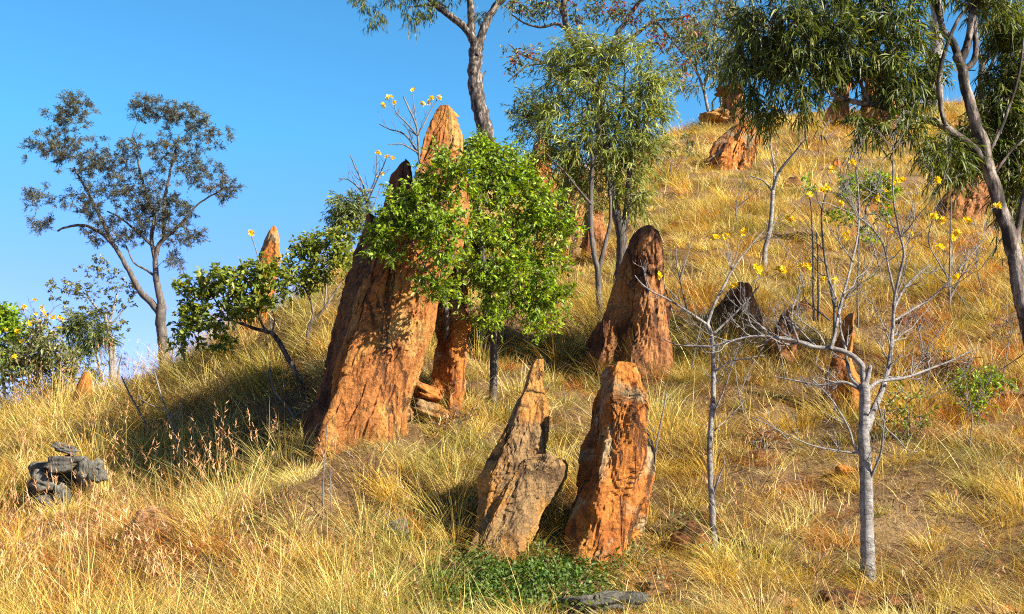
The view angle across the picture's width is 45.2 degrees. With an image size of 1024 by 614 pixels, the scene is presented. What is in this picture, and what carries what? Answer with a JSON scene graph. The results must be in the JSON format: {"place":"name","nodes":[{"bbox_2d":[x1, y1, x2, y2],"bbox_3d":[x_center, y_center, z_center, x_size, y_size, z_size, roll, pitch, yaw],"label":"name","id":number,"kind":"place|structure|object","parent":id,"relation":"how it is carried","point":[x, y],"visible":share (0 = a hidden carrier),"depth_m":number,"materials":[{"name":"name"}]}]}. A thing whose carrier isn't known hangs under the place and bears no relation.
{"place":"outdoors","nodes":[
{"label":"outdoors","id":0,"kind":"place"},
{"bbox_2d":[0,103,1023,613],"bbox_3d":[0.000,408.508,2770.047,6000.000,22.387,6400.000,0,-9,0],"label":"ground","id":1,"kind":"structure","parent":0,"point":[912,499],"depth_m":11.45,"materials":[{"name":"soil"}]},
{"bbox_2d":[0,301,40,406],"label":"shrub","id":2,"kind":"object","parent":1,"relation":"on","point":[10,321],"visible":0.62,"depth_m":20.20,"materials":[{"name":"green plant"}]},
{"bbox_2d":[16,296,64,387],"bbox_3d":[-7.527,0.551,19.528,0.698,1.460,0.486,0,-9,0],"label":"kapok bush","id":3,"kind":"object","parent":1,"relation":"on","point":[24,306],"visible":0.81,"depth_m":19.57,"materials":[{"name":"yellow plant"}]},
{"bbox_2d":[0,312,84,405],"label":"shrub","id":4,"kind":"object","parent":1,"relation":"on","point":[46,347],"visible":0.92,"depth_m":19.16,"materials":[{"name":"green plant"}]},
{"bbox_2d":[34,493,55,508],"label":"boulder","id":5,"kind":"object","parent":1,"relation":"on","point":[45,496],"visible":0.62,"depth_m":11.98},
{"bbox_2d":[26,469,56,492],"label":"boulder","id":6,"kind":"object","parent":5,"relation":"on","point":[40,478],"visible":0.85,"depth_m":12.01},
{"bbox_2d":[41,455,82,473],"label":"boulder","id":7,"kind":"object","parent":6,"relation":"on","point":[61,464],"visible":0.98,"depth_m":11.99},
{"bbox_2d":[51,442,78,455],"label":"boulder","id":8,"kind":"object","parent":7,"relation":"on","point":[65,448],"visible":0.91,"depth_m":12.06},
{"bbox_2d":[25,456,94,509],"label":"boulder","id":9,"kind":"object","parent":1,"relation":"on","point":[32,466],"visible":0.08,"depth_m":12.23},
{"bbox_2d":[54,482,73,510],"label":"boulder","id":10,"kind":"object","parent":1,"relation":"on","point":[59,491],"visible":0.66,"depth_m":11.99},
{"bbox_2d":[71,371,93,408],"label":"standing rock","id":11,"kind":"object","parent":1,"relation":"on","point":[84,376],"visible":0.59,"depth_m":18.48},
{"bbox_2d":[75,456,90,484],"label":"boulder","id":12,"kind":"object","parent":1,"relation":"on","point":[82,466],"visible":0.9,"depth_m":12.02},
{"bbox_2d":[51,306,122,391],"bbox_3d":[-6.870,0.964,19.795,1.229,1.971,1.043,0,-9,0],"label":"shrub","id":13,"kind":"object","parent":1,"relation":"on","point":[78,327],"visible":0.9,"depth_m":19.76,"materials":[{"name":"green plant"}]},
{"bbox_2d":[45,253,137,382],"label":"tree","id":14,"kind":"object","parent":1,"relation":"on","point":[78,287],"visible":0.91,"depth_m":60.85,"materials":[{"name":"green plant"}]},
{"bbox_2d":[87,457,106,483],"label":"boulder","id":15,"kind":"object","parent":1,"relation":"on","point":[97,465],"visible":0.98,"depth_m":12.03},
{"bbox_2d":[18,88,247,373],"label":"gum tree","id":16,"kind":"object","parent":1,"relation":"on","point":[159,308],"visible":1,"depth_m":61.32,"materials":[{"name":"green plant"}]},
{"bbox_2d":[121,376,151,437],"bbox_3d":[-4.473,1.345,14.601,0.421,1.066,0.108,0,-9,-2],"label":"dry stick","id":17,"kind":"object","parent":1,"relation":"on","point":[141,415],"visible":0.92,"depth_m":14.66,"materials":[{"name":"wood"}]},
{"bbox_2d":[102,335,179,377],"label":"shrub","id":18,"kind":"object","parent":1,"relation":"on","point":[125,364],"visible":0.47,"depth_m":61.03,"materials":[{"name":"green plant"}]},
{"bbox_2d":[121,505,180,553],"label":"boulder","id":19,"kind":"object","parent":1,"relation":"on","point":[151,512],"visible":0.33,"depth_m":10.17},
{"bbox_2d":[138,371,184,452],"bbox_3d":[-3.935,1.309,13.776,0.545,1.191,0.086,1,-9,-3],"label":"dry stick","id":20,"kind":"object","parent":1,"relation":"on","point":[172,426],"visible":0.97,"depth_m":13.81,"materials":[{"name":"wood"}]},
{"bbox_2d":[172,330,255,423],"bbox_3d":[-3.672,1.104,15.554,0.405,1.995,1.973,-2,-9,15],"label":"stick","id":21,"kind":"object","parent":1,"relation":"on","point":[174,420],"visible":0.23,"depth_m":15.71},
{"bbox_2d":[164,251,310,405],"bbox_3d":[-3.149,0.391,14.072,1.794,2.128,0.643,0,-9,0],"label":"shrub","id":22,"kind":"object","parent":1,"relation":"on","point":[257,301],"visible":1,"depth_m":14.09,"materials":[{"name":"green plant"}]},
{"bbox_2d":[236,226,281,336],"bbox_3d":[-3.429,0.082,16.655,0.583,2.432,0.378,3,-9,-17],"label":"rock spire","id":23,"kind":"object","parent":1,"relation":"on","point":[270,247],"visible":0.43,"depth_m":16.77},
{"bbox_2d":[248,229,271,329],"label":"flower stem","id":24,"kind":"object","parent":1,"relation":"on","point":[251,233],"visible":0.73,"depth_m":16.31,"materials":[{"name":"yellow plant"}]},
{"bbox_2d":[259,355,310,418],"bbox_3d":[-2.540,1.043,13.888,0.712,1.015,0.164,-3,-9,17],"label":"dry stick","id":25,"kind":"object","parent":1,"relation":"on","point":[286,405],"visible":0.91,"depth_m":13.88,"materials":[{"name":"wood"}]},
{"bbox_2d":[271,215,364,356],"bbox_3d":[-2.387,0.186,14.989,1.285,2.726,0.704,0,-9,0],"label":"shrub","id":26,"kind":"object","parent":1,"relation":"on","point":[312,249],"visible":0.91,"depth_m":15.03,"materials":[{"name":"green plant"}]},
{"bbox_2d":[319,427,332,526],"bbox_3d":[-1.537,1.540,10.120,0.109,1.105,0.194,2,-9,-15],"label":"dry stick","id":27,"kind":"object","parent":1,"relation":"on","point":[323,495],"visible":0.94,"depth_m":10.07,"materials":[{"name":"wood"}]},
{"bbox_2d":[302,213,375,440],"bbox_3d":[-1.777,0.509,12.880,0.815,3.056,0.864,0,-9,0],"label":"standing rock","id":28,"kind":"object","parent":1,"relation":"on","point":[352,276],"visible":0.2,"depth_m":12.91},
{"bbox_2d":[318,187,378,256],"bbox_3d":[-2.472,-0.931,18.434,0.945,1.856,0.822,0,-9,0],"label":"shrub","id":29,"kind":"object","parent":1,"relation":"on","point":[354,211],"visible":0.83,"depth_m":18.42,"materials":[{"name":"green plant"}]},
{"bbox_2d":[304,159,412,456],"bbox_3d":[-1.500,0.439,12.683,1.457,3.973,0.930,5,-10,-31],"label":"standing rock","id":30,"kind":"object","parent":1,"relation":"on","point":[349,295],"visible":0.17,"depth_m":12.56,"materials":[{"name":"stone"}]},
{"bbox_2d":[338,150,394,210],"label":"kapok bush","id":31,"kind":"object","parent":1,"relation":"on","point":[377,152],"visible":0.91,"depth_m":18.69,"materials":[{"name":"grey plant"}]},
{"bbox_2d":[311,105,470,463],"bbox_3d":[-1.238,0.256,12.307,1.626,4.760,0.972,0,-9,0],"label":"standing rock","id":32,"kind":"object","parent":1,"relation":"on","point":[388,335],"visible":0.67,"depth_m":12.11,"materials":[{"name":"stone"}]},
{"bbox_2d":[384,518,408,540],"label":"boulder","id":33,"kind":"object","parent":1,"relation":"on","point":[401,526],"visible":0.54,"depth_m":9.92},
{"bbox_2d":[400,404,407,435],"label":"standing rock","id":34,"kind":"object","parent":1,"relation":"on","point":[404,422],"visible":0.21,"depth_m":12.13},
{"bbox_2d":[379,87,458,162],"bbox_3d":[-1.706,-2.409,21.448,1.473,3.122,0.642,-2,-9,13],"label":"kapok tree","id":35,"kind":"object","parent":1,"relation":"on","point":[417,149],"visible":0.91,"depth_m":21.63,"materials":[{"name":"grey plant"}]},
{"bbox_2d":[347,0,518,142],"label":"gum tree","id":36,"kind":"object","parent":1,"relation":"on","point":[479,108],"visible":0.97,"depth_m":62.58,"materials":[{"name":"grey plant"}]},
{"bbox_2d":[412,398,455,423],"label":"boulder","id":37,"kind":"object","parent":1,"relation":"on","point":[423,405],"visible":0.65,"depth_m":12.55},
{"bbox_2d":[413,380,442,402],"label":"boulder","id":38,"kind":"object","parent":37,"relation":"on","point":[430,393],"visible":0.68,"depth_m":12.61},
{"bbox_2d":[431,263,470,417],"bbox_3d":[-0.676,0.650,13.065,0.478,2.364,0.548,0,-9,0],"label":"standing rock","id":39,"kind":"object","parent":1,"relation":"on","point":[450,359],"visible":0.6,"depth_m":13.00,"materials":[{"name":"stone"}]},
{"bbox_2d":[429,399,480,436],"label":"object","id":40,"kind":"object","parent":1,"relation":"on","point":[444,425],"visible":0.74,"depth_m":12.27,"materials":[{"name":"brown plant"}]},
{"bbox_2d":[459,499,478,511],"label":"boulder","id":41,"kind":"object","parent":1,"relation":"on","point":[473,504],"visible":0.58,"depth_m":10.46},
{"bbox_2d":[354,125,590,402],"bbox_3d":[-0.452,-0.379,12.586,1.443,3.231,2.693,-6,-11,37],"label":"broadleaf tree","id":42,"kind":"object","parent":1,"relation":"on","point":[485,165],"visible":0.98,"depth_m":12.92,"materials":[{"name":"green plant"}]},
{"bbox_2d":[0,141,989,613],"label":"ground creeper","id":43,"kind":"object","parent":1,"relation":"on","point":[540,571],"visible":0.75,"depth_m":9.14,"materials":[{"name":"green plant"}]},
{"bbox_2d":[463,359,549,559],"bbox_3d":[-0.076,1.486,9.909,0.888,2.205,0.483,6,-10,-33],"label":"standing rock","id":44,"kind":"object","parent":1,"relation":"on","point":[524,435],"visible":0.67,"depth_m":10.00,"materials":[{"name":"stone"}]},
{"bbox_2d":[0,87,1023,613],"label":"dry grass","id":45,"kind":"structure","parent":1,"relation":"on","point":[586,313],"depth_m":12.41,"materials":[{"name":"plant"}]},
{"bbox_2d":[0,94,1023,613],"bbox_3d":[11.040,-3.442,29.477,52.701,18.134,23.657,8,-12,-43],"label":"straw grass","id":46,"kind":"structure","parent":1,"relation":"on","point":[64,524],"depth_m":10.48,"materials":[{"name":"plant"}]},
{"bbox_2d":[475,452,567,568],"bbox_3d":[0.016,1.861,9.765,0.938,1.409,0.532,7,-11,-41],"label":"standing rock","id":47,"kind":"object","parent":1,"relation":"on","point":[531,490],"visible":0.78,"depth_m":9.73,"materials":[{"name":"stone"}]},
{"bbox_2d":[500,82,566,151],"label":"tree","id":48,"kind":"object","parent":1,"relation":"on","point":[527,113],"visible":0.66,"depth_m":29.63,"materials":[{"name":"green plant"}]},
{"bbox_2d":[533,138,555,193],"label":"standing rock","id":49,"kind":"object","parent":1,"relation":"on","point":[546,180],"visible":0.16,"depth_m":28.26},
{"bbox_2d":[551,229,582,252],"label":"dry bush","id":50,"kind":"object","parent":1,"relation":"on","point":[571,251],"visible":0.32,"depth_m":21.70,"materials":[{"name":"beige plant"}]},
{"bbox_2d":[551,152,583,238],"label":"standing rock","id":51,"kind":"object","parent":1,"relation":"on","point":[570,211],"visible":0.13,"depth_m":23.33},
{"bbox_2d":[568,245,583,263],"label":"boulder","id":52,"kind":"object","parent":1,"relation":"on","point":[580,247],"visible":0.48,"depth_m":21.04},
{"bbox_2d":[577,320,605,386],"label":"standing rock","id":53,"kind":"object","parent":1,"relation":"on","point":[595,345],"visible":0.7,"depth_m":14.38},
{"bbox_2d":[580,164,607,264],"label":"standing rock","id":54,"kind":"object","parent":1,"relation":"on","point":[599,226],"visible":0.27,"depth_m":21.08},
{"bbox_2d":[509,24,688,320],"bbox_3d":[1.214,-1.949,17.788,2.743,4.572,1.298,0,-9,0],"label":"gum tree","id":55,"kind":"object","parent":1,"relation":"on","point":[567,155],"visible":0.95,"depth_m":17.76,"materials":[{"name":"green plant"}]},
{"bbox_2d":[557,590,650,613],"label":"boulder","id":56,"kind":"object","parent":1,"relation":"on","point":[637,598],"visible":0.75,"depth_m":8.72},
{"bbox_2d":[563,361,655,569],"bbox_3d":[0.775,1.516,9.950,0.790,2.177,0.990,0,-9,0],"label":"standing rock","id":57,"kind":"object","parent":1,"relation":"on","point":[616,473],"visible":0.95,"depth_m":9.71,"materials":[{"name":"stone"}]},
{"bbox_2d":[499,0,721,172],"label":"red leaf tree","id":58,"kind":"object","parent":1,"relation":"on","point":[560,6],"visible":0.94,"depth_m":32.39,"materials":[{"name":"green plant"}]},
{"bbox_2d":[599,225,673,386],"bbox_3d":[1.389,0.259,14.452,1.031,2.466,0.988,0,-9,0],"label":"standing rock","id":59,"kind":"object","parent":1,"relation":"on","point":[630,305],"visible":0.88,"depth_m":14.40,"materials":[{"name":"stone"}]},
{"bbox_2d":[636,580,674,596],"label":"boulder","id":60,"kind":"object","parent":1,"relation":"on","point":[663,587],"visible":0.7,"depth_m":9.00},
{"bbox_2d":[648,394,666,461],"bbox_3d":[1.374,1.329,11.605,0.192,1.031,0.138,-2,-9,11],"label":"dry stick","id":61,"kind":"object","parent":1,"relation":"on","point":[656,441],"visible":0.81,"depth_m":11.66,"materials":[{"name":"wood"}]},
{"bbox_2d":[647,152,691,174],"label":"dry bush","id":62,"kind":"object","parent":1,"relation":"on","point":[677,164],"visible":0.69,"depth_m":28.83,"materials":[{"name":"beige plant"}]},
{"bbox_2d":[665,238,692,319],"bbox_3d":[2.292,-0.249,16.565,0.474,1.482,0.333,2,-9,-13],"label":"dry stick","id":63,"kind":"object","parent":1,"relation":"on","point":[680,276],"visible":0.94,"depth_m":16.58,"materials":[{"name":"grey plant"}]},
{"bbox_2d":[670,521,711,557],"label":"boulder","id":64,"kind":"object","parent":1,"relation":"on","point":[679,535],"visible":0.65,"depth_m":9.59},
{"bbox_2d":[675,319,706,339],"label":"boulder","id":65,"kind":"object","parent":1,"relation":"on","point":[686,325],"visible":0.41,"depth_m":15.68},
{"bbox_2d":[691,307,732,373],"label":"bare sapling","id":66,"kind":"object","parent":1,"relation":"on","point":[701,334],"visible":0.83,"depth_m":14.07,"materials":[{"name":"grey plant"}]},
{"bbox_2d":[698,107,729,122],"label":"boulder","id":67,"kind":"object","parent":1,"relation":"on","point":[712,116],"visible":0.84,"depth_m":37.94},
{"bbox_2d":[633,211,808,551],"bbox_3d":[1.657,0.721,9.886,1.514,3.083,0.523,1,-9,-9],"label":"kapok sapling","id":68,"kind":"object","parent":1,"relation":"on","point":[710,473],"visible":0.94,"depth_m":9.86,"materials":[{"name":"grey plant"}]},
{"bbox_2d":[669,0,774,111],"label":"gum tree","id":69,"kind":"object","parent":1,"relation":"on","point":[713,65],"visible":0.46,"depth_m":40.36,"materials":[{"name":"green plant"}]},
{"bbox_2d":[716,92,744,126],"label":"standing rock","id":70,"kind":"object","parent":1,"relation":"on","point":[729,106],"visible":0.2,"depth_m":39.12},
{"bbox_2d":[704,118,757,170],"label":"standing rock","id":71,"kind":"object","parent":1,"relation":"on","point":[725,144],"visible":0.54,"depth_m":30.24,"materials":[{"name":"stone"}]},
{"bbox_2d":[705,282,763,350],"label":"standing rock","id":72,"kind":"object","parent":1,"relation":"on","point":[727,303],"visible":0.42,"depth_m":15.85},
{"bbox_2d":[717,537,751,553],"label":"boulder","id":73,"kind":"object","parent":1,"relation":"on","point":[728,540],"visible":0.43,"depth_m":9.68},
{"bbox_2d":[727,341,753,415],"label":"bare sapling","id":74,"kind":"object","parent":1,"relation":"on","point":[745,379],"visible":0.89,"depth_m":13.04,"materials":[{"name":"grey plant"}]},
{"bbox_2d":[728,175,763,223],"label":"bare sapling","id":75,"kind":"object","parent":1,"relation":"on","point":[736,211],"visible":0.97,"depth_m":22.80,"materials":[{"name":"grey plant"}]},
{"bbox_2d":[746,450,762,458],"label":"boulder","id":76,"kind":"object","parent":1,"relation":"on","point":[755,453],"visible":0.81,"depth_m":11.72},
{"bbox_2d":[730,415,791,449],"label":"dry bush","id":77,"kind":"object","parent":1,"relation":"on","point":[765,441],"visible":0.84,"depth_m":12.05,"materials":[{"name":"brown plant"}]},
{"bbox_2d":[749,595,797,613],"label":"boulder","id":78,"kind":"object","parent":1,"relation":"on","point":[780,599],"visible":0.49,"depth_m":8.62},
{"bbox_2d":[747,108,804,270],"bbox_3d":[4.194,-1.805,19.465,0.663,3.073,0.883,3,-9,-18],"label":"kapok sapling","id":79,"kind":"object","parent":1,"relation":"on","point":[770,225],"visible":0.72,"depth_m":19.51,"materials":[{"name":"grey plant"}]},
{"bbox_2d":[757,299,802,381],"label":"bare sapling","id":80,"kind":"object","parent":1,"relation":"on","point":[777,332],"visible":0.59,"depth_m":14.22,"materials":[{"name":"grey plant"}]},
{"bbox_2d":[768,310,799,366],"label":"standing rock","id":81,"kind":"object","parent":1,"relation":"on","point":[787,352],"visible":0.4,"depth_m":15.07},
{"bbox_2d":[783,177,800,186],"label":"boulder","id":82,"kind":"object","parent":1,"relation":"on","point":[790,180],"visible":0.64,"depth_m":26.97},
{"bbox_2d":[793,300,811,312],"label":"boulder","id":83,"kind":"object","parent":1,"relation":"on","point":[802,303],"visible":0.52,"depth_m":16.73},
{"bbox_2d":[773,159,874,340],"bbox_3d":[4.010,-0.608,15.668,1.323,2.704,0.719,-3,-9,19],"label":"kapok sapling","id":84,"kind":"object","parent":1,"relation":"on","point":[809,263],"visible":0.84,"depth_m":15.61,"materials":[{"name":"grey plant"}]},
{"bbox_2d":[823,82,850,127],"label":"standing rock","id":85,"kind":"object","parent":1,"relation":"on","point":[830,111],"visible":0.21,"depth_m":38.44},
{"bbox_2d":[823,313,859,415],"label":"standing rock","id":86,"kind":"object","parent":1,"relation":"on","point":[848,319],"visible":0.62,"depth_m":13.02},
{"bbox_2d":[683,112,1001,585],"bbox_3d":[2.591,0.453,9.480,2.562,3.851,1.489,0,-9,0],"label":"kapok tree","id":87,"kind":"object","parent":1,"relation":"on","point":[867,413],"visible":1,"depth_m":9.47,"materials":[{"name":"grey plant"}]},
{"bbox_2d":[812,588,874,612],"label":"boulder","id":88,"kind":"object","parent":1,"relation":"on","point":[846,592],"visible":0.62,"depth_m":8.76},
{"bbox_2d":[835,464,855,475],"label":"boulder","id":89,"kind":"object","parent":1,"relation":"on","point":[844,469],"visible":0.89,"depth_m":11.18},
{"bbox_2d":[800,168,905,253],"bbox_3d":[5.878,-1.518,21.213,1.853,1.832,0.675,0,-9,0],"label":"shrub","id":90,"kind":"object","parent":1,"relation":"on","point":[887,193],"visible":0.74,"depth_m":21.20,"materials":[{"name":"green plant"}]},
{"bbox_2d":[838,238,891,311],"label":"bare sapling","id":91,"kind":"object","parent":1,"relation":"on","point":[865,269],"visible":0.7,"depth_m":16.61,"materials":[{"name":"grey plant"}]},
{"bbox_2d":[710,0,1023,345],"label":"gum tree","id":92,"kind":"object","parent":1,"relation":"on","point":[781,53],"visible":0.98,"depth_m":13.88,"materials":[{"name":"green plant"}]},
{"bbox_2d":[861,203,882,270],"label":"bare sapling","id":93,"kind":"object","parent":1,"relation":"on","point":[871,239],"visible":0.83,"depth_m":19.57,"materials":[{"name":"grey plant"}]},
{"bbox_2d":[861,69,897,133],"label":"standing rock","id":94,"kind":"object","parent":1,"relation":"on","point":[874,113],"visible":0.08,"depth_m":37.68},
{"bbox_2d":[889,238,913,297],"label":"bare sapling","id":95,"kind":"object","parent":1,"relation":"on","point":[899,265],"visible":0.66,"depth_m":17.74,"materials":[{"name":"grey plant"}]},
{"bbox_2d":[874,380,939,444],"bbox_3d":[3.792,1.104,11.809,0.651,0.880,0.494,4,-9,-25],"label":"shrub","id":96,"kind":"object","parent":1,"relation":"on","point":[907,418],"visible":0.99,"depth_m":11.82,"materials":[{"name":"green plant"}]},
{"bbox_2d":[885,594,929,609],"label":"boulder","id":97,"kind":"object","parent":1,"relation":"on","point":[909,599],"visible":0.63,"depth_m":8.75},
{"bbox_2d":[894,303,951,342],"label":"dry bush","id":98,"kind":"object","parent":1,"relation":"on","point":[922,319],"visible":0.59,"depth_m":15.63,"materials":[{"name":"brown plant"}]},
{"bbox_2d":[911,306,946,376],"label":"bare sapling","id":99,"kind":"object","parent":1,"relation":"on","point":[923,366],"visible":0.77,"depth_m":14.13,"materials":[{"name":"grey plant"}]},
{"bbox_2d":[885,184,986,316],"bbox_3d":[5.753,-0.427,16.636,1.318,2.627,0.750,-2,-9,15],"label":"kapok sapling","id":100,"kind":"object","parent":1,"relation":"on","point":[943,265],"visible":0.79,"depth_m":16.59,"materials":[{"name":"grey plant"}]},
{"bbox_2d":[929,0,943,114],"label":"gum tree","id":101,"kind":"object","parent":1,"relation":"on","point":[934,17],"visible":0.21,"depth_m":42.56,"materials":[{"name":"green plant"}]},
{"bbox_2d":[906,339,984,387],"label":"dry bush","id":102,"kind":"object","parent":1,"relation":"on","point":[926,359],"visible":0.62,"depth_m":13.94,"materials":[{"name":"brown plant"}]},
{"bbox_2d":[919,334,977,435],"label":"bare sapling","id":103,"kind":"object","parent":1,"relation":"on","point":[933,384],"visible":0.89,"depth_m":12.04,"materials":[{"name":"grey plant"}]},
{"bbox_2d":[934,161,990,224],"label":"standing rock","id":104,"kind":"object","parent":1,"relation":"on","point":[967,206],"visible":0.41,"depth_m":23.00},
{"bbox_2d":[944,362,991,450],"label":"bare sapling","id":105,"kind":"object","parent":1,"relation":"on","point":[990,378],"visible":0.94,"depth_m":11.63,"materials":[{"name":"grey plant"}]},
{"bbox_2d":[945,363,1018,424],"bbox_3d":[4.873,1.047,12.718,0.778,0.937,0.480,0,-9,0],"label":"shrub","id":106,"kind":"object","parent":1,"relation":"on","point":[983,381],"visible":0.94,"depth_m":12.70,"materials":[{"name":"green plant"}]},
{"bbox_2d":[943,0,1023,102],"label":"gum tree","id":107,"kind":"object","parent":1,"relation":"on","point":[980,61],"visible":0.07,"depth_m":42.21,"materials":[{"name":"green plant"}]},
{"bbox_2d":[971,221,999,292],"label":"bare sapling","id":108,"kind":"object","parent":1,"relation":"on","point":[985,261],"visible":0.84,"depth_m":17.82,"materials":[{"name":"grey plant"}]},
{"bbox_2d":[951,604,1021,613],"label":"boulder","id":109,"kind":"object","parent":1,"relation":"on","point":[986,608],"visible":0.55,"depth_m":8.53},
{"bbox_2d":[980,304,1020,339],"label":"dry bush","id":110,"kind":"object","parent":1,"relation":"on","point":[1002,324],"visible":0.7,"depth_m":15.53,"materials":[{"name":"beige plant"}]},
{"bbox_2d":[989,288,1023,401],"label":"bare sapling","id":111,"kind":"object","parent":1,"relation":"on","point":[1005,345],"visible":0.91,"depth_m":13.27,"materials":[{"name":"grey plant"}]},
{"bbox_2d":[0,0,1023,411],"label":"sky","id":112,"kind":"structure","parent":0,"point":[302,89],"materials":[{"name":"blue"}]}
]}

